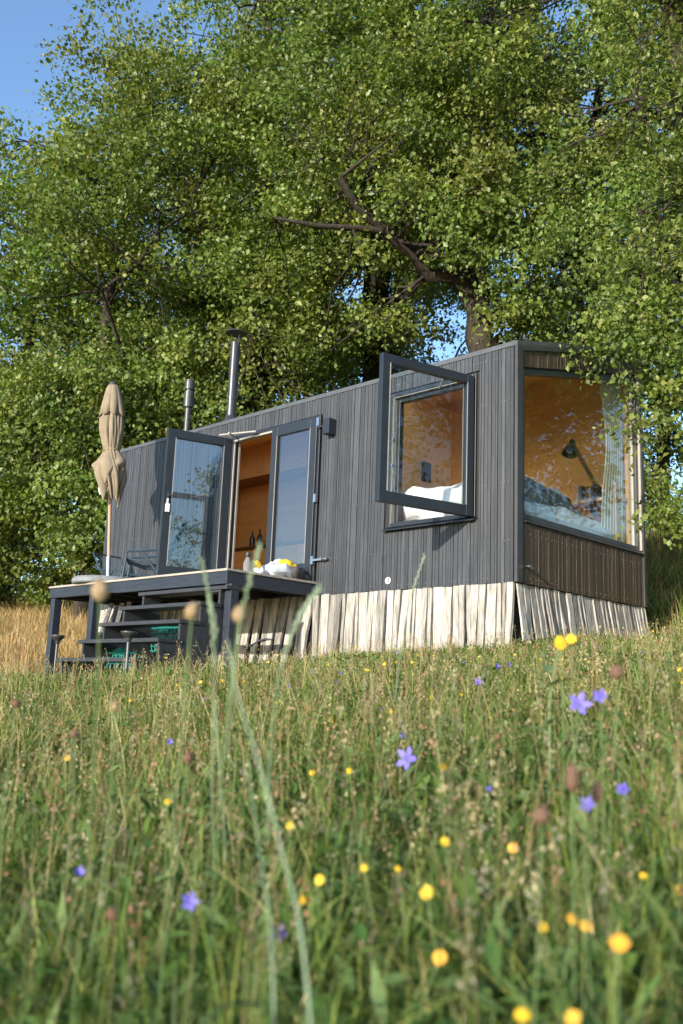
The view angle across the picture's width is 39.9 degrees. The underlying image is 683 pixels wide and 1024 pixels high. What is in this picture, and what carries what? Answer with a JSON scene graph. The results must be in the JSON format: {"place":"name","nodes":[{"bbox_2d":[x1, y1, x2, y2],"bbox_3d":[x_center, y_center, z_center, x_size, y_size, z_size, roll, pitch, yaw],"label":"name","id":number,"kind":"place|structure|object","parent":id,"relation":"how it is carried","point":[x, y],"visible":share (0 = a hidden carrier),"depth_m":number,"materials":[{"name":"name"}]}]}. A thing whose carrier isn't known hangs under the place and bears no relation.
{"place":"outdoors","nodes":[
{"label":"outdoors","id":0,"kind":"place"},
{"bbox_2d":[0,524,682,1023],"bbox_3d":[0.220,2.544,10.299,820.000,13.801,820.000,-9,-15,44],"label":"ground","id":1,"kind":"structure","parent":0,"point":[650,616],"depth_m":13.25,"materials":[{"name":"green plant"}]},
{"bbox_2d":[0,698,19,854],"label":"plantain","id":2,"kind":"object","parent":1,"relation":"on","point":[15,702],"visible":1,"depth_m":2.10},
{"bbox_2d":[0,560,24,606],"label":"bush","id":3,"kind":"object","parent":1,"relation":"on","point":[5,596],"visible":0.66,"depth_m":22.42,"materials":[{"name":"green plant"}]},
{"bbox_2d":[12,537,61,603],"bbox_3d":[-8.859,1.662,25.070,3.294,2.433,3.992,-9,-15,44],"label":"bush","id":4,"kind":"object","parent":1,"relation":"on","point":[31,572],"visible":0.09,"depth_m":24.66,"materials":[{"name":"green plant"}]},
{"bbox_2d":[0,598,87,675],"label":"dry grass","id":5,"kind":"structure","parent":1,"relation":"on","point":[25,635],"depth_m":17.09,"materials":[{"name":"plant"}]},
{"bbox_2d":[10,556,99,612],"bbox_3d":[-6.245,1.829,21.943,2.882,1.688,2.570,5,-11,-15],"label":"bush","id":6,"kind":"object","parent":1,"relation":"on","point":[63,576],"visible":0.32,"depth_m":21.37,"materials":[{"name":"green plant"}]},
{"bbox_2d":[51,635,64,679],"bbox_3d":[-3.305,1.762,10.849,0.160,0.686,0.160,-9,-15,44],"label":"path light","id":7,"kind":"object","parent":1,"relation":"on","point":[57,639],"visible":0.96,"depth_m":10.86,"materials":[{"name":"silver metal"}]},
{"bbox_2d":[64,729,78,894],"bbox_3d":[-0.577,0.726,1.967,0.018,0.533,0.050,1,-11,5],"label":"plantain","id":8,"kind":"object","parent":1,"relation":"on","point":[74,734],"visible":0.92,"depth_m":1.98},
{"bbox_2d":[62,866,84,987],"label":"bellflower","id":9,"kind":"object","parent":1,"relation":"on","point":[78,872],"visible":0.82,"depth_m":1.72,"materials":[{"name":"purple plant"}]},
{"bbox_2d":[70,578,109,1020],"bbox_3d":[-0.390,0.512,1.387,0.033,0.835,0.064,5,-11,-14],"label":"plantain","id":10,"kind":"object","parent":1,"relation":"on","point":[100,591],"visible":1,"depth_m":1.43,"materials":[{"name":"plant"}]},
{"bbox_2d":[83,549,103,609],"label":"bush","id":11,"kind":"object","parent":1,"relation":"on","point":[93,570],"visible":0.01,"depth_m":20.03,"materials":[{"name":"green plant"}]},
{"bbox_2d":[77,701,118,1006],"bbox_3d":[-0.434,0.647,1.629,0.050,0.632,0.019,11,-14,-37],"label":"plantain","id":12,"kind":"object","parent":1,"relation":"on","point":[114,706],"visible":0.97,"depth_m":1.66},
{"bbox_2d":[0,105,198,612],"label":"oak tree","id":13,"kind":"object","parent":1,"relation":"on","point":[13,556],"visible":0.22,"depth_m":22.57,"materials":[{"name":"green plant"}]},
{"bbox_2d":[91,906,117,1022],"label":"plantain","id":14,"kind":"object","parent":1,"relation":"on","point":[110,915],"visible":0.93,"depth_m":1.37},
{"bbox_2d":[100,632,148,669],"bbox_3d":[-2.915,1.867,12.369,0.800,0.535,0.500,-9,-15,44],"label":"log shelf","id":15,"kind":"object","parent":1,"relation":"on","point":[101,633],"visible":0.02,"depth_m":12.28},
{"bbox_2d":[100,602,131,631],"bbox_3d":[-2.905,1.393,12.424,0.768,0.432,0.221,-9,-15,44],"label":"firewood stack","id":16,"kind":"object","parent":15,"relation":"on","point":[117,615],"visible":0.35,"depth_m":12.49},
{"bbox_2d":[121,631,137,674],"bbox_3d":[-2.078,1.451,9.097,0.160,0.599,0.160,-9,-15,44],"label":"path light","id":17,"kind":"object","parent":1,"relation":"on","point":[128,635],"visible":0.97,"depth_m":9.10,"materials":[{"name":"silver metal"}]},
{"bbox_2d":[106,647,152,679],"bbox_3d":[-2.389,1.722,10.654,0.690,0.384,0.264,-9,-15,44],"label":"firewood sack","id":18,"kind":"object","parent":1,"relation":"on","point":[119,652],"visible":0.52,"depth_m":10.64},
{"bbox_2d":[56,585,246,681],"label":"stairs","id":19,"kind":"structure","parent":1,"relation":"on","point":[143,619],"depth_m":10.25,"materials":[{"name":"wood"}]},
{"bbox_2d":[0,0,309,623],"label":"oak tree","id":20,"kind":"object","parent":1,"relation":"on","point":[71,533],"visible":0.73,"depth_m":20.16,"materials":[{"name":"green plant"}]},
{"bbox_2d":[150,626,178,651],"bbox_3d":[-1.928,1.442,10.820,0.560,0.350,0.266,-9,-15,44],"label":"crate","id":21,"kind":"object","parent":1,"relation":"on","point":[171,632],"visible":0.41,"depth_m":10.82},
{"bbox_2d":[162,799,170,913],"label":"yellow flower","id":22,"kind":"object","parent":1,"relation":"on","point":[167,800],"visible":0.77,"depth_m":2.08,"materials":[{"name":"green plant"}]},
{"bbox_2d":[162,738,173,796],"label":"bellflower","id":23,"kind":"object","parent":1,"relation":"on","point":[169,742],"visible":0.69,"depth_m":2.87,"materials":[{"name":"purple plant"}]},
{"bbox_2d":[56,154,298,458],"bbox_3d":[-5.389,-4.469,29.634,8.397,15.112,8.782,-2,-12,22],"label":"oak tree","id":24,"kind":"object","parent":1,"relation":"on","point":[171,244],"depth_m":29.67,"materials":[{"name":"green plant"}]},
{"bbox_2d":[157,601,199,1023],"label":"plantain","id":25,"kind":"object","parent":1,"relation":"on","point":[191,611],"visible":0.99,"depth_m":1.40,"materials":[{"name":"plant"}]},
{"bbox_2d":[44,568,315,677],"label":"wooden deck","id":26,"kind":"structure","parent":1,"relation":"on","point":[130,589],"depth_m":11.21,"materials":[{"name":"grey wood"}]},
{"bbox_2d":[71,381,126,583],"bbox_3d":[-3.072,-0.451,12.857,0.940,2.942,0.940,-9,-15,44],"label":"parasol","id":27,"kind":"object","parent":26,"relation":"on","point":[109,467],"visible":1,"depth_m":12.94,"materials":[{"name":"beige fabric"}]},
{"bbox_2d":[92,552,149,577],"bbox_3d":[-3.149,0.879,13.439,0.684,0.575,0.568,-5,-13,34],"label":"lounge chair","id":28,"kind":"object","parent":26,"relation":"on","point":[120,571],"visible":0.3,"depth_m":13.51,"materials":[{"name":"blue metal"}]},
{"bbox_2d":[121,519,186,577],"bbox_3d":[-2.518,0.578,12.670,0.787,0.927,0.653,4,-11,-7],"label":"lounge chair","id":29,"kind":"object","parent":26,"relation":"on","point":[175,540],"visible":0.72,"depth_m":12.49,"materials":[{"name":"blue metal"}]},
{"bbox_2d":[243,552,251,571],"bbox_3d":[-1.062,0.573,10.653,0.100,0.240,0.100,-9,-15,44],"label":"bottle","id":30,"kind":"object","parent":26,"relation":"on","point":[247,564],"visible":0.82,"depth_m":10.62,"materials":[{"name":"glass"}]},
{"bbox_2d":[254,567,267,573],"bbox_3d":[-0.946,0.685,10.755,0.200,0.120,0.240,5,-10,17],"label":"white napkin","id":31,"kind":"object","parent":26,"relation":"on","point":[262,570],"visible":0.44,"depth_m":10.65,"materials":[{"name":"fabric"}]},
{"bbox_2d":[262,561,290,577],"bbox_3d":[-0.750,0.695,10.957,0.240,0.238,0.420,1,-4,39],"label":"crumpled cloth","id":32,"kind":"object","parent":26,"relation":"on","point":[277,569],"visible":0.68,"depth_m":10.85,"materials":[{"name":"white fabric"}]},
{"bbox_2d":[290,566,307,579],"bbox_3d":[-0.540,0.740,11.139,0.220,0.201,0.360,9,-15,29],"label":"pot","id":33,"kind":"object","parent":26,"relation":"on","point":[297,573],"visible":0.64,"depth_m":11.00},
{"bbox_3d":[-0.676,0.731,11.246,0.220,0.275,0.420,-7,-34,38],"label":"crumpled cloth","id":34,"kind":"object","parent":26,"relation":"on","visible":0},
{"bbox_2d":[278,559,296,566],"bbox_3d":[-0.674,0.660,11.119,0.296,0.180,0.300,-25,22,-40],"label":"sun hat","id":35,"kind":"object","parent":34,"relation":"on","point":[290,563],"visible":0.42,"depth_m":11.07,"materials":[{"name":"yellow fabric"}]},
{"bbox_2d":[167,752,192,932],"bbox_3d":[-0.318,0.716,1.806,0.021,0.494,0.071,1,-11,7],"label":"plantain","id":36,"kind":"object","parent":1,"relation":"on","point":[187,757],"visible":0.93,"depth_m":1.84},
{"bbox_2d":[182,891,199,1009],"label":"bellflower","id":37,"kind":"object","parent":1,"relation":"on","point":[190,900],"visible":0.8,"depth_m":1.45,"materials":[{"name":"purple plant"}]},
{"bbox_2d":[207,593,214,869],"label":"grass stalk","id":38,"kind":"object","parent":1,"relation":"on","point":[210,613],"depth_m":1.77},
{"bbox_2d":[199,556,226,860],"bbox_3d":[-0.226,0.389,1.748,0.026,0.561,0.423,1,-11,4],"label":"grass stalk","id":39,"kind":"object","parent":1,"relation":"on","point":[215,638],"depth_m":1.70,"materials":[{"name":"plant"}]},
{"bbox_2d":[211,604,247,1020],"bbox_3d":[-0.175,0.517,1.395,0.028,0.763,0.058,5,-11,-12],"label":"plantain","id":40,"kind":"object","parent":1,"relation":"on","point":[236,614],"visible":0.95,"depth_m":1.41,"materials":[{"name":"plant"}]},
{"bbox_2d":[71,0,413,440],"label":"oak tree","id":41,"kind":"object","parent":1,"relation":"on","point":[256,389],"visible":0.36,"depth_m":21.09,"materials":[{"name":"green plant"}]},
{"bbox_2d":[225,542,261,760],"bbox_3d":[-0.166,0.232,1.498,0.020,0.339,0.280,5,-11,-12],"label":"grass stalk","id":42,"kind":"object","parent":1,"relation":"on","point":[249,576],"depth_m":1.44,"materials":[{"name":"plant"}]},
{"bbox_2d":[246,760,274,1023],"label":"grass stalk","id":43,"kind":"object","parent":1,"relation":"on","point":[273,986],"depth_m":1.15,"materials":[{"name":"plant"}]},
{"bbox_2d":[202,1001,330,1023],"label":"grass stalk","id":44,"kind":"object","parent":1,"relation":"on","point":[211,1015],"depth_m":1.05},
{"bbox_2d":[227,640,312,1023],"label":"grass stalk","id":45,"kind":"object","parent":1,"relation":"on","point":[299,927],"depth_m":1.08,"materials":[{"name":"plant"}]},
{"bbox_2d":[270,924,286,999],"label":"bellflower","id":46,"kind":"object","parent":1,"relation":"on","point":[283,934],"visible":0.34,"depth_m":1.60,"materials":[{"name":"purple plant"}]},
{"bbox_2d":[284,822,293,927],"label":"yellow flower","id":47,"kind":"object","parent":1,"relation":"on","point":[288,825],"visible":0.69,"depth_m":1.80,"materials":[{"name":"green plant"}]},
{"bbox_2d":[267,583,322,840],"bbox_3d":[-0.103,0.350,1.571,0.049,0.433,0.352,5,-11,-14],"label":"grass stalk","id":48,"kind":"object","parent":1,"relation":"on","point":[280,672],"depth_m":1.49,"materials":[{"name":"plant"}]},
{"bbox_2d":[287,896,305,1010],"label":"yellow flower","id":49,"kind":"object","parent":1,"relation":"on","point":[302,900],"visible":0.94,"depth_m":1.52,"materials":[{"name":"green plant"}]},
{"bbox_2d":[304,875,323,985],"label":"yellow flower","id":50,"kind":"object","parent":1,"relation":"on","point":[319,880],"visible":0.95,"depth_m":1.58,"materials":[{"name":"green plant"}]},
{"bbox_2d":[197,231,438,406],"bbox_3d":[-0.852,-4.381,30.565,8.188,14.722,8.800,3,-11,-2],"label":"oak tree","id":51,"kind":"object","parent":1,"relation":"on","point":[348,350],"visible":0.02,"depth_m":30.67,"materials":[{"name":"green plant"}]},
{"bbox_2d":[360,864,381,973],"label":"yellow flower","id":52,"kind":"object","parent":1,"relation":"on","point":[364,867],"visible":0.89,"depth_m":1.65,"materials":[{"name":"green plant"}]},
{"bbox_2d":[100,328,648,667],"bbox_3d":[-0.434,-0.423,12.784,7.936,5.575,3.961,-9,-15,44],"label":"tiny cabin","id":53,"kind":"object","parent":1,"relation":"on","point":[491,428],"visible":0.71,"depth_m":10.97,"materials":[{"name":"wood"}]},
{"bbox_2d":[156,428,231,574],"bbox_3d":[-1.928,-0.071,12.384,0.900,1.985,0.212,8,-13,-28],"label":"door","id":54,"kind":"structure","parent":53,"relation":"in","point":[162,568],"depth_m":12.38,"materials":[{"name":"grey glass"}]},
{"bbox_2d":[233,539,304,569],"bbox_3d":[-1.048,1.044,15.090,2.740,0.960,0.672,-9,-15,44],"label":"kitchen counter","id":55,"kind":"object","parent":53,"relation":"on","point":[293,551],"visible":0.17,"depth_m":14.66,"materials":[{"name":"brown wood"}]},
{"bbox_2d":[249,531,254,545],"bbox_3d":[-1.454,0.446,15.327,0.090,0.274,0.088,-9,-15,44],"label":"bottle","id":56,"kind":"object","parent":55,"relation":"on","point":[252,541],"visible":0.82,"depth_m":15.29,"materials":[{"name":"black glass"}]},
{"bbox_2d":[238,433,309,488],"bbox_3d":[-1.131,-0.861,15.736,2.100,0.600,0.510,-9,-15,44],"label":"wall cabinet","id":57,"kind":"object","parent":53,"relation":"attached to","point":[254,470],"depth_m":15.49,"materials":[{"name":"brown wood"}]},
{"bbox_2d":[239,448,243,479],"bbox_3d":[-1.862,-0.807,16.114,0.516,0.576,0.038,-9,-15,44],"label":"cabinet door","id":58,"kind":"structure","parent":57,"relation":"in","point":[242,450],"depth_m":15.95,"materials":[{"name":"brown wood"}]},
{"bbox_2d":[242,443,263,478],"bbox_3d":[-1.487,-0.864,15.753,0.516,0.576,0.038,-9,-15,44],"label":"cabinet door","id":59,"kind":"structure","parent":57,"relation":"in","point":[253,455],"depth_m":15.74,"materials":[{"name":"brown wood"}]},
{"bbox_2d":[262,438,284,474],"bbox_3d":[-1.111,-0.920,15.392,0.516,0.576,0.038,-9,-15,44],"label":"cabinet door","id":60,"kind":"structure","parent":57,"relation":"in","point":[267,446],"depth_m":15.47,"materials":[{"name":"brown wood"}]},
{"bbox_2d":[284,433,307,470],"bbox_3d":[-0.736,-0.977,15.031,0.516,0.576,0.038,-9,-15,44],"label":"cabinet door","id":61,"kind":"structure","parent":57,"relation":"in","point":[296,447],"depth_m":15.02,"materials":[{"name":"brown wood"}]},
{"bbox_2d":[265,418,317,575],"bbox_3d":[-0.613,-0.147,11.714,0.835,1.975,0.078,-9,-15,44],"label":"door","id":62,"kind":"structure","parent":53,"relation":"in","point":[277,433],"depth_m":11.80,"materials":[{"name":"grey glass"}]},
{"bbox_2d":[375,352,477,530],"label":"window","id":63,"kind":"structure","parent":53,"relation":"in","point":[391,410],"depth_m":9.79,"materials":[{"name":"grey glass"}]},
{"bbox_2d":[561,439,599,517],"bbox_3d":[2.836,-0.391,11.082,0.180,0.859,0.734,-9,-15,44],"label":"desk lamp","id":64,"kind":"object","parent":53,"relation":"on","point":[569,451],"visible":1,"depth_m":11.11,"materials":[{"name":"black metal"}]},
{"bbox_2d":[524,369,644,554],"bbox_3d":[2.720,-0.781,10.547,0.135,2.226,2.525,-9,-15,44],"label":"end window","id":65,"kind":"structure","parent":53,"relation":"in","point":[634,538],"depth_m":11.14,"materials":[{"name":"metal"}]},
{"bbox_2d":[577,485,601,499],"bbox_3d":[3.035,-0.233,11.517,0.272,0.180,0.130,-9,-15,44],"label":"book row","id":66,"kind":"object","parent":53,"relation":"on","point":[585,492],"visible":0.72,"depth_m":11.47,"materials":[{"name":"paper"}]},
{"bbox_2d":[599,381,624,542],"bbox_3d":[3.224,-0.653,11.230,0.035,2.067,0.570,-9,-15,44],"label":"curtain","id":67,"kind":"object","parent":53,"relation":"hanging from","point":[613,471],"visible":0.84,"depth_m":11.25,"materials":[{"name":"fabric"}]},
{"bbox_2d":[166,0,602,397],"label":"oak tree","id":68,"kind":"object","parent":1,"relation":"on","point":[378,280],"visible":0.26,"depth_m":21.25,"materials":[{"name":"green plant"}]},
{"bbox_2d":[395,866,408,973],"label":"yellow flower","id":69,"kind":"object","parent":1,"relation":"on","point":[397,868],"visible":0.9,"depth_m":1.58,"materials":[{"name":"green plant"}]},
{"bbox_2d":[396,746,416,841],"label":"bellflower","id":70,"kind":"object","parent":1,"relation":"on","point":[402,754],"visible":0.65,"depth_m":2.40,"materials":[{"name":"purple plant"}]},
{"bbox_2d":[394,554,425,699],"bbox_3d":[0.195,0.361,2.943,0.044,0.451,0.204,6,-12,-19],"label":"grass stalk","id":71,"kind":"object","parent":1,"relation":"on","point":[404,625],"depth_m":2.90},
{"bbox_2d":[320,216,506,390],"bbox_3d":[1.645,-5.693,29.474,8.672,16.818,8.693,-9,-15,44],"label":"oak tree","id":72,"kind":"object","parent":1,"relation":"on","point":[398,369],"visible":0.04,"depth_m":29.14,"materials":[{"name":"green plant"}]},
{"bbox_2d":[420,885,443,1017],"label":"yellow flower","id":73,"kind":"object","parent":1,"relation":"on","point":[426,891],"visible":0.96,"depth_m":1.37,"materials":[{"name":"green plant"}]},
{"bbox_2d":[417,949,446,1020],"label":"yellow flower","id":74,"kind":"object","parent":1,"relation":"on","point":[439,956],"visible":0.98,"depth_m":1.30,"materials":[{"name":"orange plant"}]},
{"bbox_2d":[190,0,682,377],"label":"oak tree","id":75,"kind":"object","parent":1,"relation":"on","point":[487,175],"visible":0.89,"depth_m":16.91,"materials":[{"name":"green plant"}]},
{"bbox_2d":[436,763,446,844],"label":"yellow flower","id":76,"kind":"object","parent":1,"relation":"on","point":[442,766],"visible":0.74,"depth_m":2.30,"materials":[{"name":"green plant"}]},
{"bbox_2d":[441,837,448,926],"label":"yellow flower","id":77,"kind":"object","parent":1,"relation":"on","point":[443,839],"visible":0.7,"depth_m":1.73,"materials":[{"name":"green plant"}]},
{"bbox_2d":[473,786,491,858],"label":"bellflower","id":78,"kind":"object","parent":1,"relation":"on","point":[490,788],"visible":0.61,"depth_m":2.09,"materials":[{"name":"purple plant"}]},
{"bbox_2d":[508,842,518,927],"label":"yellow flower","id":79,"kind":"object","parent":1,"relation":"on","point":[510,846],"visible":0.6,"depth_m":1.69,"materials":[{"name":"orange plant"}]},
{"bbox_2d":[514,1007,529,1023],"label":"yellow flower","id":80,"kind":"object","parent":1,"relation":"on","point":[522,1015],"visible":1,"depth_m":1.00,"materials":[{"name":"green plant"}]},
{"bbox_2d":[532,805,549,1023],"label":"plantain","id":81,"kind":"object","parent":1,"relation":"on","point":[540,815],"visible":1,"depth_m":1.18,"materials":[{"name":"plant"}]},
{"bbox_2d":[425,87,664,374],"bbox_3d":[6.040,-6.001,28.918,8.428,16.602,7.551,5,-11,-14],"label":"oak tree","id":82,"kind":"object","parent":1,"relation":"on","point":[458,324],"visible":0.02,"depth_m":30.08,"materials":[{"name":"green plant"}]},
{"bbox_2d":[540,922,558,993],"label":"yellow flower","id":83,"kind":"object","parent":1,"relation":"on","point":[544,926],"visible":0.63,"depth_m":1.39,"materials":[{"name":"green plant"}]},
{"bbox_2d":[510,650,597,829],"bbox_3d":[0.519,0.625,2.389,0.201,0.549,0.207,10,-13,-33],"label":"leafy plant","id":84,"kind":"object","parent":1,"relation":"on","point":[548,669],"visible":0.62,"depth_m":2.41,"materials":[{"name":"plant"}]},
{"bbox_2d":[429,0,682,414],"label":"oak tree","id":85,"kind":"object","parent":1,"relation":"on","point":[582,305],"visible":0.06,"depth_m":21.43,"materials":[{"name":"green plant"}]},
{"bbox_2d":[555,636,566,849],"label":"yellow flower","id":86,"kind":"object","parent":1,"relation":"on","point":[560,643],"visible":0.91,"depth_m":2.18,"materials":[{"name":"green plant"}]},
{"bbox_2d":[558,914,577,1023],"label":"yellow flower","id":87,"kind":"object","parent":1,"relation":"on","point":[569,917],"visible":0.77,"depth_m":1.29,"materials":[{"name":"orange plant"}]},
{"bbox_2d":[565,763,578,1009],"bbox_3d":[0.299,0.571,1.234,0.018,0.472,0.070,2,-11,0],"label":"plantain","id":88,"kind":"object","parent":1,"relation":"on","point":[572,779],"visible":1,"depth_m":1.24,"materials":[{"name":"plant"}]},
{"bbox_2d":[565,634,579,801],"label":"yellow flower","id":89,"kind":"object","parent":1,"relation":"on","point":[570,639],"visible":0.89,"depth_m":2.39,"materials":[{"name":"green plant"}]},
{"bbox_2d":[565,1010,579,1023],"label":"yellow flower","id":90,"kind":"object","parent":1,"relation":"on","point":[572,1016],"visible":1,"depth_m":0.95,"materials":[{"name":"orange plant"}]},
{"bbox_2d":[570,692,591,906],"bbox_3d":[0.473,0.613,1.853,0.042,0.510,0.027,8,-12,-26],"label":"bellflower","id":91,"kind":"object","parent":1,"relation":"on","point":[580,703],"visible":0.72,"depth_m":1.90,"materials":[{"name":"purple plant"}]},
{"bbox_2d":[580,796,594,1013],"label":"bellflower","id":92,"kind":"object","parent":1,"relation":"on","point":[588,804],"visible":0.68,"depth_m":1.50,"materials":[{"name":"purple plant"}]},
{"bbox_2d":[580,921,596,1016],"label":"yellow flower","id":93,"kind":"object","parent":1,"relation":"on","point":[589,926],"visible":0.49,"depth_m":1.30,"materials":[{"name":"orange plant"}]},
{"bbox_2d":[502,103,682,517],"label":"oak tree","id":94,"kind":"object","parent":1,"relation":"on","point":[671,445],"visible":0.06,"depth_m":25.20,"materials":[{"name":"green plant"}]},
{"bbox_2d":[586,781,602,1016],"bbox_3d":[0.346,0.588,1.271,0.026,0.436,0.017,10,-14,-35],"label":"plantain","id":95,"kind":"object","parent":1,"relation":"on","point":[596,793],"visible":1,"depth_m":1.29,"materials":[{"name":"plant"}]},
{"bbox_2d":[511,0,682,552],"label":"oak tree","id":96,"kind":"object","parent":1,"relation":"on","point":[661,168],"visible":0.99,"depth_m":11.29,"materials":[{"name":"green plant"}]},
{"bbox_2d":[593,689,606,916],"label":"bellflower","id":97,"kind":"object","parent":1,"relation":"on","point":[598,696],"visible":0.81,"depth_m":1.69,"materials":[{"name":"green plant"}]},
{"bbox_2d":[602,664,623,923],"bbox_3d":[0.489,0.564,1.705,0.058,0.573,0.025,-4,-13,29],"label":"plantain","id":98,"kind":"object","parent":1,"relation":"on","point":[616,672],"visible":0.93,"depth_m":1.74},
{"bbox_2d":[608,934,629,1023],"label":"yellow flower","id":99,"kind":"object","parent":1,"relation":"on","point":[620,943],"visible":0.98,"depth_m":1.00,"materials":[{"name":"orange plant"}]},
{"bbox_2d":[617,783,631,896],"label":"bellflower","id":100,"kind":"object","parent":1,"relation":"on","point":[622,789],"visible":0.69,"depth_m":1.69,"materials":[{"name":"purple plant"}]},
{"bbox_2d":[636,872,646,946],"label":"yellow flower","id":101,"kind":"object","parent":1,"relation":"on","point":[642,875],"visible":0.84,"depth_m":1.58,"materials":[{"name":"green plant"}]},
{"bbox_2d":[621,197,682,473],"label":"oak tree","id":102,"kind":"object","parent":1,"relation":"on","point":[673,451],"visible":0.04,"depth_m":22.80,"materials":[{"name":"green plant"}]},
{"bbox_2d":[644,456,682,527],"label":"bush","id":103,"kind":"object","parent":1,"relation":"on","point":[651,488],"visible":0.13,"depth_m":18.49,"materials":[{"name":"green plant"}]},
{"bbox_2d":[645,483,682,533],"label":"bush","id":104,"kind":"object","parent":1,"relation":"on","point":[654,523],"visible":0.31,"depth_m":16.40,"materials":[{"name":"green plant"}]},
{"bbox_2d":[0,0,682,595],"label":"sky","id":105,"kind":"structure","parent":0,"point":[23,23],"materials":[{"name":"blue"}]},
{"bbox_3d":[1.792,0.476,10.986,1.950,0.710,2.030,-9,-15,44],"label":"bed","id":106,"kind":"object","parent":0,"visible":0},
{"bbox_2d":[401,482,462,521],"bbox_3d":[1.243,-0.077,10.682,1.500,0.507,0.800,-8,-9,41],"label":"duvet","id":107,"kind":"object","parent":106,"relation":"on","point":[453,493],"visible":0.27,"depth_m":10.48,"materials":[{"name":"white fabric"}]},
{"bbox_2d":[525,477,581,515],"bbox_3d":[2.281,-0.081,10.436,0.346,0.400,1.250,-46,-38,20],"label":"pillow","id":108,"kind":"object","parent":106,"relation":"on","point":[536,492],"visible":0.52,"depth_m":10.10,"materials":[{"name":"blue fabric"}]},
{"bbox_2d":[524,501,614,537],"bbox_3d":[2.395,0.160,10.552,0.500,0.414,2.000,-9,-15,44],"label":"blanket","id":109,"kind":"object","parent":106,"relation":"on","point":[562,515],"visible":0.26,"depth_m":10.29,"materials":[{"name":"blue fabric"}]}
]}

